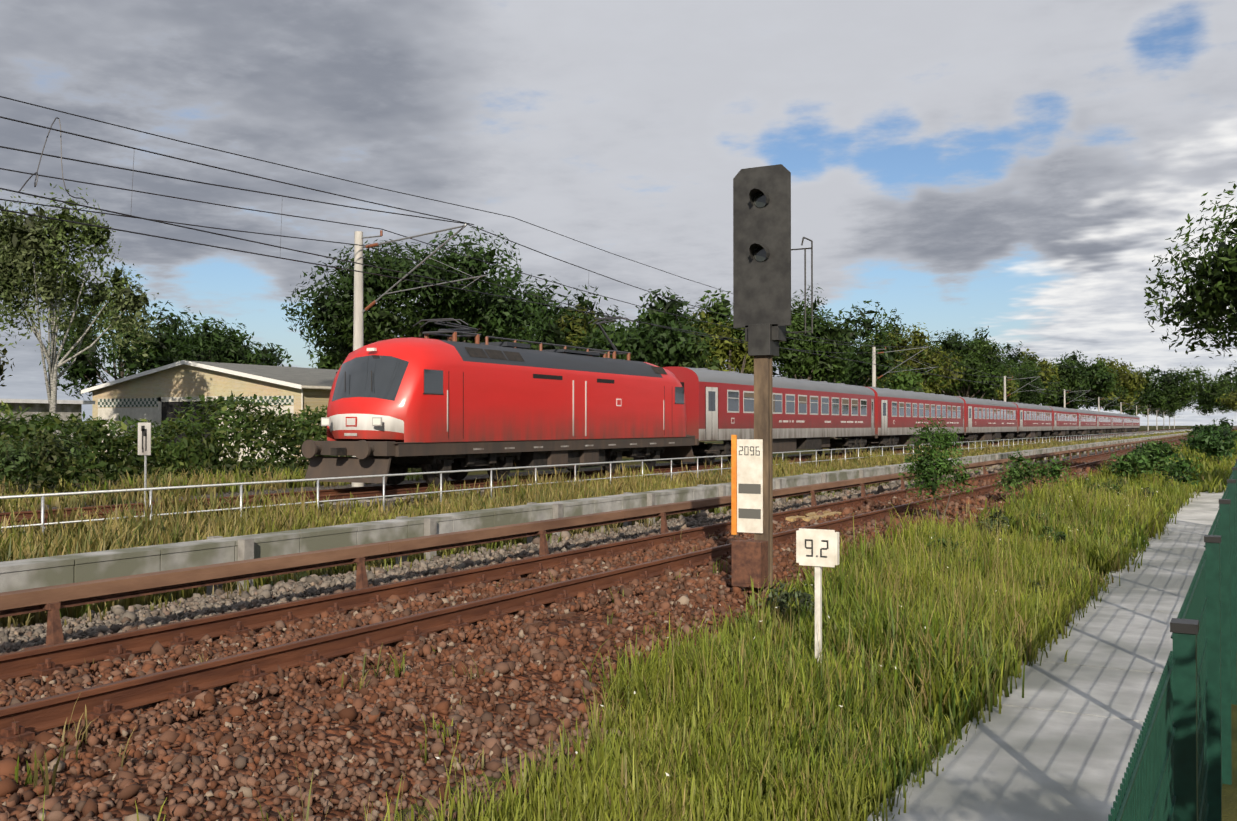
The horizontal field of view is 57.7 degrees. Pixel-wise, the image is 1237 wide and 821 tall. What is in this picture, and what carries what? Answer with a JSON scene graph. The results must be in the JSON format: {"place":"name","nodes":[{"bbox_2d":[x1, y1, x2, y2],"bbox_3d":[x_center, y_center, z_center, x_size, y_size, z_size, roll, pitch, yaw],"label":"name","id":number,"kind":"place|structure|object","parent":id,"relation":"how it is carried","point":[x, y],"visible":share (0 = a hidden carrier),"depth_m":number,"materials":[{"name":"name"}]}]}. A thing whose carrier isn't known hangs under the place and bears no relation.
{"place":"outdoors","nodes":[
{"label":"outdoors","id":0,"kind":"place"},
{"bbox_2d":[0,429,1236,762],"bbox_3d":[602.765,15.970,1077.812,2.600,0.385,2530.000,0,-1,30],"label":"track","id":1,"kind":"structure","parent":0,"point":[30,719],"depth_m":9.82,"materials":[{"name":"brown metal"}]},
{"bbox_2d":[786,510,841,521],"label":"timber boards","id":2,"kind":"object","parent":1,"relation":"on","point":[809,518],"visible":0.61,"depth_m":22.02,"materials":[{"name":"beige wood"}]},
{"bbox_2d":[0,426,1236,820],"bbox_3d":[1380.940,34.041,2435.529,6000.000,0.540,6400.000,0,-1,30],"label":"ground","id":3,"kind":"structure","parent":0,"point":[1228,800],"depth_m":7.36,"materials":[{"name":"brown soil"}]},
{"bbox_2d":[0,399,94,438],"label":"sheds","id":4,"kind":"object","parent":3,"relation":"on","point":[64,407],"visible":0.09,"depth_m":61.02,"materials":[{"name":"concrete"}]},
{"bbox_2d":[138,423,150,513],"bbox_3d":[-9.017,1.339,21.400,0.360,2.220,0.059,0,-1,30],"label":"trackside sign","id":5,"kind":"object","parent":3,"relation":"on","point":[144,439],"visible":0.9,"depth_m":21.39,"materials":[{"name":"white metal"}]},
{"bbox_2d":[81,360,337,461],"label":"building","id":6,"kind":"structure","parent":3,"relation":"on","point":[158,394],"depth_m":70.18,"materials":[{"name":"beige paint"}]},
{"bbox_2d":[0,458,1118,820],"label":"ballast stones","id":7,"kind":"object","parent":3,"relation":"on","point":[388,692],"visible":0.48,"depth_m":8.18,"materials":[{"name":"brown gravel"}]},
{"bbox_2d":[0,428,1185,530],"bbox_3d":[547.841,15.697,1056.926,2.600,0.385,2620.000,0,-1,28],"label":"railing","id":8,"kind":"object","parent":3,"relation":"on","point":[369,491],"depth_m":30.34,"materials":[{"name":"silver metal"}]},
{"bbox_2d":[301,317,694,485],"bbox_3d":[-2.583,-0.649,36.799,3.060,5.599,19.330,0,-1,28],"label":"locomotive","id":9,"kind":"object","parent":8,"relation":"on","point":[403,405],"visible":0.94,"depth_m":32.10,"materials":[{"name":"red metal"}]},
{"bbox_2d":[663,367,877,464],"bbox_3d":[8.261,0.359,56.889,3.075,4.110,26.400,0,-1,28],"label":"coach","id":10,"kind":"object","parent":8,"relation":"on","point":[809,414],"visible":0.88,"depth_m":53.02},
{"bbox_2d":[847,387,964,450],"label":"coach","id":11,"kind":"object","parent":8,"relation":"on","point":[897,412],"visible":0.56,"depth_m":74.79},
{"bbox_2d":[956,396,1019,444],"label":"coach","id":12,"kind":"object","parent":8,"relation":"on","point":[986,419],"visible":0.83,"depth_m":99.36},
{"bbox_2d":[1001,402,1054,440],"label":"coach","id":13,"kind":"object","parent":8,"relation":"on","point":[1033,420],"visible":0.73,"depth_m":122.46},
{"bbox_2d":[1038,406,1079,438],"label":"coach","id":14,"kind":"object","parent":8,"relation":"on","point":[1064,421],"visible":0.62,"depth_m":146.12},
{"bbox_2d":[1064,408,1097,436],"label":"coach","id":15,"kind":"object","parent":8,"relation":"on","point":[1086,421],"visible":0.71,"depth_m":169.59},
{"bbox_2d":[1084,411,1111,434],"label":"coach","id":16,"kind":"object","parent":8,"relation":"on","point":[1103,421],"visible":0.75,"depth_m":193.01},
{"bbox_2d":[1100,412,1122,433],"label":"coach","id":17,"kind":"object","parent":8,"relation":"on","point":[1116,423],"visible":0.46,"depth_m":216.19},
{"bbox_2d":[1112,413,1131,432],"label":"coach","id":18,"kind":"object","parent":8,"relation":"on","point":[1127,423],"visible":0.42,"depth_m":238.45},
{"bbox_2d":[1129,415,1139,431],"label":"coach","id":19,"kind":"object","parent":8,"relation":"on","point":[1135,423],"visible":0.4,"depth_m":262.52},
{"bbox_2d":[0,432,1189,594],"bbox_3d":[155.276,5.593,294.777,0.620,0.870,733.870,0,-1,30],"label":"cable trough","id":20,"kind":"object","parent":3,"relation":"on","point":[22,574],"visible":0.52,"depth_m":14.47,"materials":[{"name":"concrete"}]},
{"bbox_2d":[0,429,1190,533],"bbox_3d":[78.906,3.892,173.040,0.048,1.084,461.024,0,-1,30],"label":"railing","id":21,"kind":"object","parent":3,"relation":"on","point":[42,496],"visible":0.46,"depth_m":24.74,"materials":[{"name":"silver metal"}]},
{"bbox_2d":[0,428,1233,649],"bbox_3d":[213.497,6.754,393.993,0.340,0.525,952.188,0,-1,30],"label":"third rail","id":22,"kind":"object","parent":3,"relation":"on","point":[50,600],"visible":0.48,"depth_m":12.19,"materials":[{"name":"brown metal"}]},
{"bbox_2d":[0,430,1236,820],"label":"grass","id":23,"kind":"structure","parent":3,"relation":"on","point":[752,720],"depth_m":10.48,"materials":[{"name":"green plant"}]},
{"bbox_2d":[352,223,1179,486],"bbox_3d":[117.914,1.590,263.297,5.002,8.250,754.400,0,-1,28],"label":"catenary masts","id":24,"kind":"object","parent":3,"relation":"on","point":[358,335],"visible":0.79,"depth_m":34.62,"materials":[{"name":"concrete"}]},
{"bbox_2d":[0,96,1180,417],"bbox_3d":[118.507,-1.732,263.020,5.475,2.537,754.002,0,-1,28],"label":"catenary wires","id":25,"kind":"object","parent":24,"relation":"hanging from","point":[36,174],"visible":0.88,"depth_m":27.32,"materials":[{"name":"grey metal"}]},
{"bbox_2d":[731,164,812,602],"bbox_3d":[1.702,-0.249,12.625,0.854,4.998,0.605,0,-1,30],"label":"signal mast","id":26,"kind":"object","parent":3,"relation":"on","point":[762,249],"visible":0.9,"depth_m":12.61,"materials":[{"name":"grey metal"}]},
{"bbox_2d":[796,528,838,662],"bbox_3d":[1.726,1.722,9.725,0.370,1.391,0.072,0,-1,30],"label":"km post","id":27,"kind":"object","parent":3,"relation":"on","point":[818,549],"visible":0.88,"depth_m":9.71,"materials":[{"name":"white metal"}]},
{"bbox_2d":[1108,459,1236,820],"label":"green fence","id":28,"kind":"object","parent":3,"relation":"on","point":[1182,752],"visible":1,"depth_m":4.56,"materials":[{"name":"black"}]},
{"bbox_2d":[0,0,1236,425],"label":"sky","id":29,"kind":"structure","parent":0,"point":[1018,169],"materials":[{"name":"grey"}]},
{"bbox_2d":[867,488,1223,820],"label":"concrete path","id":30,"kind":"structure","parent":0,"point":[1058,741],"depth_m":9.25,"materials":[{"name":"grey concrete"}]}
]}

